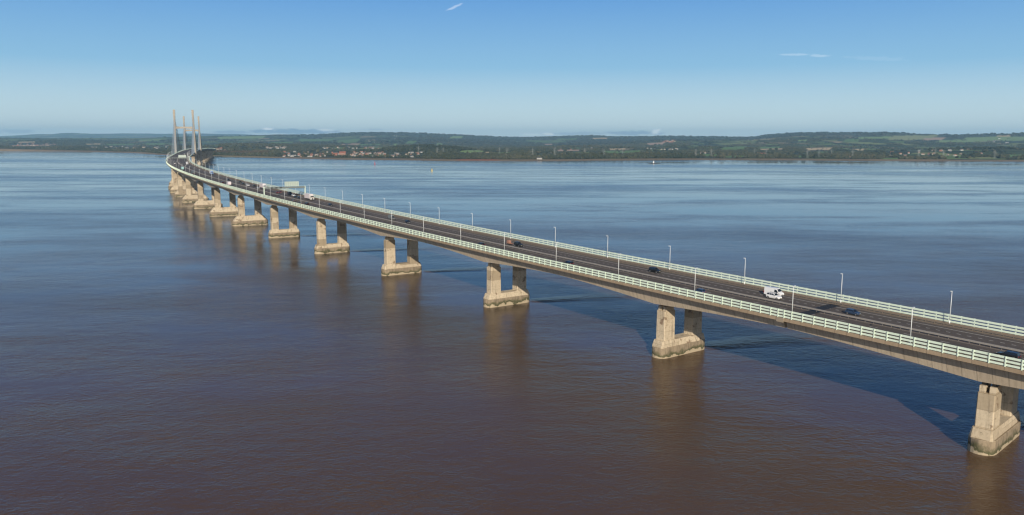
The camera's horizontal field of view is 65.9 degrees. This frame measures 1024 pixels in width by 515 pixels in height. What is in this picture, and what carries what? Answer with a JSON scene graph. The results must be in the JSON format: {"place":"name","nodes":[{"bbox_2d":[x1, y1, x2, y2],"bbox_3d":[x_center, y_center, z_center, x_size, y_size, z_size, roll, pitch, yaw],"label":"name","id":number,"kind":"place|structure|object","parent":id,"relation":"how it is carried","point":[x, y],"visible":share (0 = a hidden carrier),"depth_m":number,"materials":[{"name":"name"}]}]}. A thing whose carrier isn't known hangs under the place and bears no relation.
{"place":"outdoors","nodes":[
{"label":"outdoors","id":0,"kind":"place"},
{"bbox_2d":[0,151,1023,514],"bbox_3d":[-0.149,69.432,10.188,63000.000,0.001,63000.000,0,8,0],"label":"water","id":1,"kind":"structure","parent":0,"point":[164,349],"depth_m":267.32,"materials":[{"name":"brown liquid"}]},
{"bbox_2d":[168,169,183,188],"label":"bridge pier","id":2,"kind":"structure","parent":1,"relation":"in","point":[171,185],"depth_m":1173.96,"materials":[{"name":"concrete"}]},
{"bbox_2d":[170,170,186,191],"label":"bridge pier","id":3,"kind":"structure","parent":1,"relation":"in","point":[174,188],"depth_m":1086.00,"materials":[{"name":"concrete"}]},
{"bbox_2d":[171,110,197,173],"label":"cable tower","id":4,"kind":"structure","parent":1,"relation":"in","point":[194,143],"depth_m":1617.32,"materials":[{"name":"concrete"}]},
{"bbox_2d":[166,149,1023,388],"bbox_3d":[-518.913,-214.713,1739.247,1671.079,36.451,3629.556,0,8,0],"label":"bridge deck","id":5,"kind":"structure","parent":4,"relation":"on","point":[983,371],"depth_m":238.11,"materials":[{"name":"concrete"}]},
{"bbox_2d":[263,181,305,197],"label":"sign gantry","id":6,"kind":"object","parent":5,"relation":"on","point":[292,184],"visible":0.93,"depth_m":579.52,"materials":[{"name":"white metal"}]},
{"bbox_2d":[166,148,1023,369],"bbox_3d":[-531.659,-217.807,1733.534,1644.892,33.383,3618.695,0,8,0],"label":"wind barrier","id":7,"kind":"object","parent":5,"relation":"on","point":[972,357],"visible":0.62,"depth_m":233.80,"materials":[{"name":"white metal"}]},
{"bbox_2d":[168,149,1023,366],"bbox_3d":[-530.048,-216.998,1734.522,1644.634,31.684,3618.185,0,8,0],"label":"crash barrier","id":8,"kind":"object","parent":5,"relation":"on","point":[698,296],"visible":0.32,"depth_m":229.50,"materials":[{"name":"metal"}]},
{"bbox_2d":[187,150,1023,338],"bbox_3d":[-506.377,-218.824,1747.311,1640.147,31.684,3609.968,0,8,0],"label":"crash barrier","id":9,"kind":"object","parent":5,"relation":"on","point":[690,274],"visible":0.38,"depth_m":268.95,"materials":[{"name":"metal"}]},
{"bbox_2d":[189,148,1023,335],"bbox_3d":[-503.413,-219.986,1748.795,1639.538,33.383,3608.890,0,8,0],"label":"wind barrier","id":10,"kind":"object","parent":5,"relation":"on","point":[699,269],"visible":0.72,"depth_m":270.16,"materials":[{"name":"white metal"}]},
{"bbox_2d":[174,173,197,196],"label":"bridge pier","id":11,"kind":"structure","parent":1,"relation":"in","point":[180,192],"depth_m":999.50,"materials":[{"name":"concrete"}]},
{"bbox_2d":[182,116,203,166],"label":"cable tower","id":12,"kind":"structure","parent":1,"relation":"in","point":[185,142],"depth_m":2040.65,"materials":[{"name":"concrete"}]},
{"bbox_2d":[182,177,208,201],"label":"bridge pier","id":13,"kind":"structure","parent":1,"relation":"in","point":[188,197],"depth_m":912.90,"materials":[{"name":"concrete"}]},
{"bbox_2d":[191,153,200,165],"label":"bridge pier","id":14,"kind":"structure","parent":1,"relation":"in","point":[197,159],"depth_m":2183.49,"materials":[{"name":"concrete"}]},
{"bbox_2d":[193,181,222,208],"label":"bridge pier","id":15,"kind":"structure","parent":1,"relation":"in","point":[201,203],"depth_m":828.23,"materials":[{"name":"concrete"}]},
{"bbox_2d":[209,187,237,216],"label":"bridge pier","id":16,"kind":"structure","parent":1,"relation":"in","point":[219,210],"depth_m":745.59,"materials":[{"name":"concrete"}]},
{"bbox_2d":[232,195,267,225],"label":"bridge pier","id":17,"kind":"structure","parent":1,"relation":"in","point":[243,219],"depth_m":662.96,"materials":[{"name":"concrete"}]},
{"bbox_2d":[268,205,299,237],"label":"bridge pier","id":18,"kind":"structure","parent":1,"relation":"in","point":[275,231],"depth_m":581.23,"materials":[{"name":"concrete"}]},
{"bbox_2d":[314,218,349,253],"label":"bridge pier","id":19,"kind":"structure","parent":1,"relation":"in","point":[322,246],"depth_m":500.41,"materials":[{"name":"concrete"}]},
{"bbox_2d":[381,236,421,275],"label":"bridge pier","id":20,"kind":"structure","parent":1,"relation":"in","point":[391,266],"depth_m":420.06,"materials":[{"name":"concrete"}]},
{"bbox_2d":[483,263,528,307],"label":"bridge pier","id":21,"kind":"structure","parent":1,"relation":"in","point":[496,296],"depth_m":340.26,"materials":[{"name":"concrete"}]},
{"bbox_2d":[652,305,704,358],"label":"bridge pier","id":22,"kind":"structure","parent":1,"relation":"in","point":[668,342],"depth_m":261.09,"materials":[{"name":"concrete"}]},
{"bbox_2d":[967,382,1020,455],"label":"bridge pier","id":23,"kind":"structure","parent":1,"relation":"in","point":[995,429],"depth_m":180.69,"materials":[{"name":"concrete"}]},
{"bbox_2d":[0,132,1023,161],"bbox_3d":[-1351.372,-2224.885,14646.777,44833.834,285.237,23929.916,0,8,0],"label":"shore land","id":24,"kind":"structure","parent":0,"point":[147,138],"depth_m":7167.89,"materials":[{"name":"green plant"}]},
{"bbox_2d":[213,149,268,152],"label":"willow thicket","id":25,"kind":"object","parent":24,"relation":"on","point":[239,151],"visible":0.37,"depth_m":3843.28,"materials":[{"name":"green plant"}]},
{"bbox_2d":[339,151,346,154],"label":"house","id":26,"kind":"structure","parent":24,"relation":"on","point":[342,152],"depth_m":3521.26,"materials":[{"name":"brick"}]},
{"bbox_2d":[0,145,1023,159],"bbox_3d":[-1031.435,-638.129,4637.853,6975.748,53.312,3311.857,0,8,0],"label":"shore woodland","id":27,"kind":"object","parent":24,"relation":"on","point":[458,154],"visible":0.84,"depth_m":3354.71,"materials":[{"name":"green plant"}]},
{"bbox_2d":[0,138,1023,152],"bbox_3d":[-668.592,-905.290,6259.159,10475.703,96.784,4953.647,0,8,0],"label":"valley woodland","id":28,"kind":"object","parent":24,"relation":"on","point":[492,148],"visible":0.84,"depth_m":5130.02,"materials":[{"name":"green plant"}]},
{"bbox_2d":[0,135,1023,157],"bbox_3d":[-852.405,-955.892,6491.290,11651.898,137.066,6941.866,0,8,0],"label":"hedgerow trees","id":29,"kind":"object","parent":24,"relation":"on","point":[735,154],"visible":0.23,"depth_m":5987.65,"materials":[{"name":"green plant"}]},
{"bbox_2d":[65,131,1023,145],"bbox_3d":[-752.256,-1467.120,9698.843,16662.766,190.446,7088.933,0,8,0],"label":"hill woodland","id":30,"kind":"object","parent":24,"relation":"on","point":[511,141],"visible":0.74,"depth_m":8815.06,"materials":[{"name":"green plant"}]},
{"bbox_2d":[0,0,1023,136],"label":"sky","id":31,"kind":"structure","parent":0,"point":[510,68],"materials":[{"name":"blue"}]},
{"bbox_2d":[168,149,1023,367],"bbox_3d":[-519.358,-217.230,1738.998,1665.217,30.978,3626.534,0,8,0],"label":"road","id":32,"kind":"structure","parent":0,"point":[968,334],"depth_m":260.25,"materials":[{"name":"grey asphalt"}]},
{"bbox_2d":[259,183,265,188],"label":"lorry","id":33,"kind":"object","parent":32,"relation":"on","point":[261,185],"visible":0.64,"depth_m":655.87,"materials":[{"name":"white paint"}]},
{"bbox_2d":[304,193,313,199],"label":"lorry","id":34,"kind":"object","parent":32,"relation":"on","point":[309,196],"visible":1,"depth_m":555.50,"materials":[{"name":"beige paint"}]},
{"bbox_2d":[514,241,522,246],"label":"car","id":35,"kind":"object","parent":32,"relation":"on","point":[517,243],"visible":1,"depth_m":343.09,"materials":[{"name":"black paint"}]},
{"bbox_2d":[177,150,1023,351],"bbox_3d":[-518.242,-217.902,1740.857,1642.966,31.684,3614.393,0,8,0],"label":"crash barrier","id":36,"kind":"object","parent":32,"relation":"on","point":[848,316],"visible":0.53,"depth_m":253.01,"materials":[{"name":"metal"}]},
{"bbox_2d":[649,266,660,272],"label":"car","id":37,"kind":"object","parent":32,"relation":"on","point":[654,269],"visible":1,"depth_m":283.49,"materials":[{"name":"black paint"}]},
{"bbox_2d":[693,288,705,292],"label":"car","id":38,"kind":"object","parent":32,"relation":"on","point":[701,290],"visible":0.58,"depth_m":246.93,"materials":[{"name":"blue paint"}]},
{"bbox_2d":[764,286,783,296],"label":"van","id":39,"kind":"object","parent":32,"relation":"on","point":[778,291],"visible":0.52,"depth_m":244.25,"materials":[{"name":"white paint"}]},
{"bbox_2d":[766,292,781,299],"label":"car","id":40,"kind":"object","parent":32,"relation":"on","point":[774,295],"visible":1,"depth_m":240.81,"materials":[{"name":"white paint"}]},
{"bbox_2d":[845,308,860,315],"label":"car","id":41,"kind":"object","parent":32,"relation":"on","point":[851,311],"visible":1,"depth_m":220.97,"materials":[{"name":"blue paint"}]},
{"bbox_2d":[995,350,1020,358],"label":"car","id":42,"kind":"object","parent":32,"relation":"on","point":[1013,354],"visible":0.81,"depth_m":179.38,"materials":[{"name":"blue paint"}]}
]}

